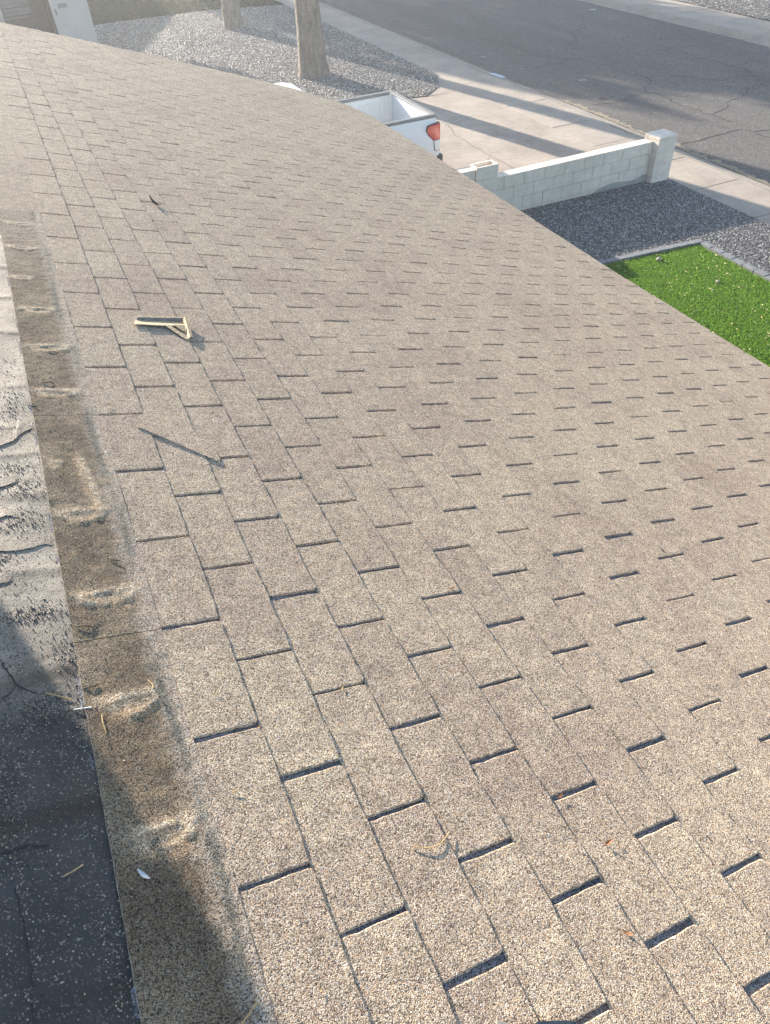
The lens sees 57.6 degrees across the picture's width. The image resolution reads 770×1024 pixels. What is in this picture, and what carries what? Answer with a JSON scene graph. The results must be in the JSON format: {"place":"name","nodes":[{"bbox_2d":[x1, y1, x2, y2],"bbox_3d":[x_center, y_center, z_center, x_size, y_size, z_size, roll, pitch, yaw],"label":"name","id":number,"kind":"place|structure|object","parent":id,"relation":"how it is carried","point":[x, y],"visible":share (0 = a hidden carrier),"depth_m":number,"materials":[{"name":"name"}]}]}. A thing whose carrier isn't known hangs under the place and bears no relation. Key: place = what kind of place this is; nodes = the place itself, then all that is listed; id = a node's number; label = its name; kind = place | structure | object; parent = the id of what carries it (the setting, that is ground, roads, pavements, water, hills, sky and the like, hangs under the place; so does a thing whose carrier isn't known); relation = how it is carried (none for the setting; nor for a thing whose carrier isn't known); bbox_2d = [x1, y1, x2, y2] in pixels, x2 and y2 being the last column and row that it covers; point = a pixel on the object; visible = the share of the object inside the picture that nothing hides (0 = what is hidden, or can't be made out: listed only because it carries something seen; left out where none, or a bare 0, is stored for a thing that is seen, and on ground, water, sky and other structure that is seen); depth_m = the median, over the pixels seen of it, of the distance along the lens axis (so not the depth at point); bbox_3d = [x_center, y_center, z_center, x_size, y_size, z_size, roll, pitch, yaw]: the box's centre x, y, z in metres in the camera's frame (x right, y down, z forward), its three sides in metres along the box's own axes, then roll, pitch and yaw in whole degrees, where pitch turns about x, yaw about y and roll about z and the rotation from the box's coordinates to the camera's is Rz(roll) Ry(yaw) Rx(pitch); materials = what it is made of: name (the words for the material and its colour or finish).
{"place":"outdoors","nodes":[
{"label":"outdoors","id":0,"kind":"place"},
{"bbox_2d":[87,0,282,24],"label":"lawn","id":1,"kind":"structure","parent":0,"point":[161,8],"depth_m":27.60,"materials":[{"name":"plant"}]},
{"bbox_2d":[94,4,438,99],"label":"gravel","id":2,"kind":"structure","parent":0,"point":[261,45],"depth_m":21.88,"materials":[{"name":"grey gravel"}]},
{"bbox_2d":[0,0,97,42],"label":"neighbour house","id":3,"kind":"structure","parent":2,"relation":"on","point":[71,18],"depth_m":20.38,"materials":[{"name":"white paint"}]},
{"bbox_2d":[221,0,244,29],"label":"palm tree","id":4,"kind":"object","parent":2,"relation":"on","point":[232,15],"visible":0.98,"depth_m":24.06,"materials":[{"name":"white plant"}]},
{"bbox_2d":[294,0,329,78],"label":"palm tree","id":5,"kind":"object","parent":2,"relation":"on","point":[312,60],"visible":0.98,"depth_m":18.71,"materials":[{"name":"brown plant"}]},
{"bbox_2d":[408,75,597,171],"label":"driveway","id":6,"kind":"structure","parent":0,"point":[475,127],"depth_m":15.29,"materials":[{"name":"concrete"}]},
{"bbox_2d":[274,82,442,160],"bbox_3d":[-2.098,-6.184,12.206,6.127,1.870,2.150,-20,47,-16],"label":"pickup truck","id":7,"kind":"object","parent":6,"relation":"on","point":[415,123],"visible":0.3,"depth_m":12.61,"materials":[{"name":"white paint"}]},
{"bbox_2d":[276,0,769,224],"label":"sidewalk","id":8,"kind":"structure","parent":0,"point":[747,198],"depth_m":16.12,"materials":[{"name":"concrete"}]},
{"bbox_2d":[319,0,769,185],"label":"street","id":9,"kind":"structure","parent":0,"point":[700,92],"depth_m":19.39,"materials":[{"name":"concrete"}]},
{"bbox_2d":[320,1,769,185],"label":"gutter dirt","id":10,"kind":"structure","parent":0,"point":[716,161],"depth_m":15.34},
{"bbox_2d":[422,0,767,96],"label":"ground","id":11,"kind":"structure","parent":0,"point":[724,11],"depth_m":23.92,"materials":[{"name":"grey concrete"}]},
{"bbox_2d":[0,22,769,1023],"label":"house","id":12,"kind":"structure","parent":11,"relation":"on","point":[536,446],"depth_m":1.90,"materials":[{"name":"brown"}]},
{"bbox_2d":[45,693,71,699],"bbox_3d":[-0.653,0.369,1.402,0.050,0.018,0.003,3,45,7],"label":"twig","id":13,"kind":"object","parent":12,"relation":"on","point":[58,696],"visible":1,"depth_m":1.40,"materials":[{"name":"brown wood"}]},
{"bbox_2d":[63,864,83,876],"bbox_3d":[-0.515,0.594,1.159,0.033,0.013,0.004,-35,53,-28],"label":"twig","id":14,"kind":"object","parent":12,"relation":"on","point":[73,870],"visible":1,"depth_m":1.16,"materials":[{"name":"brown wood"}]},
{"bbox_2d":[0,359,185,1023],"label":"loose granules","id":15,"kind":"object","parent":12,"relation":"on","point":[103,944],"visible":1,"depth_m":1.35,"materials":[{"name":"grey gravel"}]},
{"bbox_2d":[137,868,150,878],"bbox_3d":[-0.404,0.608,1.174,0.030,0.006,0.007,21,50,23],"label":"white chip","id":16,"kind":"object","parent":12,"relation":"on","point":[143,874],"visible":1,"depth_m":1.18,"materials":[{"name":"white"}]},
{"bbox_2d":[134,316,192,340],"bbox_3d":[-0.867,-0.724,2.752,0.213,0.076,0.179,-20,47,-16],"label":"bent scrap","id":17,"kind":"object","parent":12,"relation":"on","point":[181,324],"visible":1,"depth_m":2.78,"materials":[{"name":"white metal"}]},
{"bbox_2d":[241,1002,256,1023],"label":"twig","id":18,"kind":"object","parent":12,"relation":"on","point":[249,1013],"visible":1,"depth_m":1.06,"materials":[{"name":"brown wood"}]},
{"bbox_2d":[410,831,449,847],"bbox_3d":[0.092,0.639,1.353,0.086,0.031,0.020,-20,47,-16],"label":"dry stalk","id":19,"kind":"object","parent":12,"relation":"on","point":[433,846],"visible":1,"depth_m":1.34,"materials":[{"name":"beige plant"}]},
{"bbox_2d":[496,1020,574,1023],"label":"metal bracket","id":20,"kind":"object","parent":12,"relation":"attached to","point":[548,1022],"visible":1,"depth_m":1.15,"materials":[{"name":"metal"}]},
{"bbox_2d":[319,2,769,191],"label":"kerb","id":21,"kind":"structure","parent":11,"relation":"on","point":[698,159],"depth_m":16.57,"materials":[{"name":"concrete"}]},
{"bbox_2d":[489,73,503,77],"bbox_3d":[2.991,-11.619,18.638,0.114,0.012,0.579,-23,48,-19],"label":"paper strip","id":22,"kind":"object","parent":21,"relation":"on","point":[498,75],"visible":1,"depth_m":18.61,"materials":[{"name":"white paper"}]},
{"bbox_2d":[456,129,677,210],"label":"block wall","id":23,"kind":"structure","parent":11,"relation":"on","point":[648,158],"depth_m":12.26,"materials":[{"name":"white concrete"}]},
{"bbox_2d":[579,0,769,46],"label":"kerb","id":24,"kind":"structure","parent":11,"relation":"on","point":[716,29],"depth_m":22.17,"materials":[{"name":"concrete"}]},
{"bbox_2d":[521,179,769,273],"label":"gravel","id":25,"kind":"structure","parent":0,"point":[629,219],"depth_m":11.64,"materials":[{"name":"grey gravel"}]},
{"bbox_2d":[597,239,769,281],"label":"paver edging","id":26,"kind":"object","parent":25,"relation":"on","point":[754,270],"visible":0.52,"depth_m":10.70,"materials":[{"name":"grey concrete"}]},
{"bbox_2d":[604,244,769,366],"bbox_3d":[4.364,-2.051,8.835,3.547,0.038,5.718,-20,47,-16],"label":"turf","id":27,"kind":"structure","parent":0,"point":[683,265],"depth_m":9.91,"materials":[{"name":"green plant"}]},
{"bbox_2d":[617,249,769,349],"bbox_3d":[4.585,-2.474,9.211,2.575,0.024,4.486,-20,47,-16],"label":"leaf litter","id":28,"kind":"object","parent":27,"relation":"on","point":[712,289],"visible":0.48,"depth_m":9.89,"materials":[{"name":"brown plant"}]},
{"bbox_2d":[611,0,769,36],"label":"sidewalk","id":29,"kind":"structure","parent":0,"point":[727,19],"depth_m":22.55,"materials":[{"name":"concrete"}]},
{"bbox_2d":[674,0,769,20],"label":"gravel","id":30,"kind":"structure","parent":0,"point":[759,9],"depth_m":23.20,"materials":[{"name":"grey gravel"}]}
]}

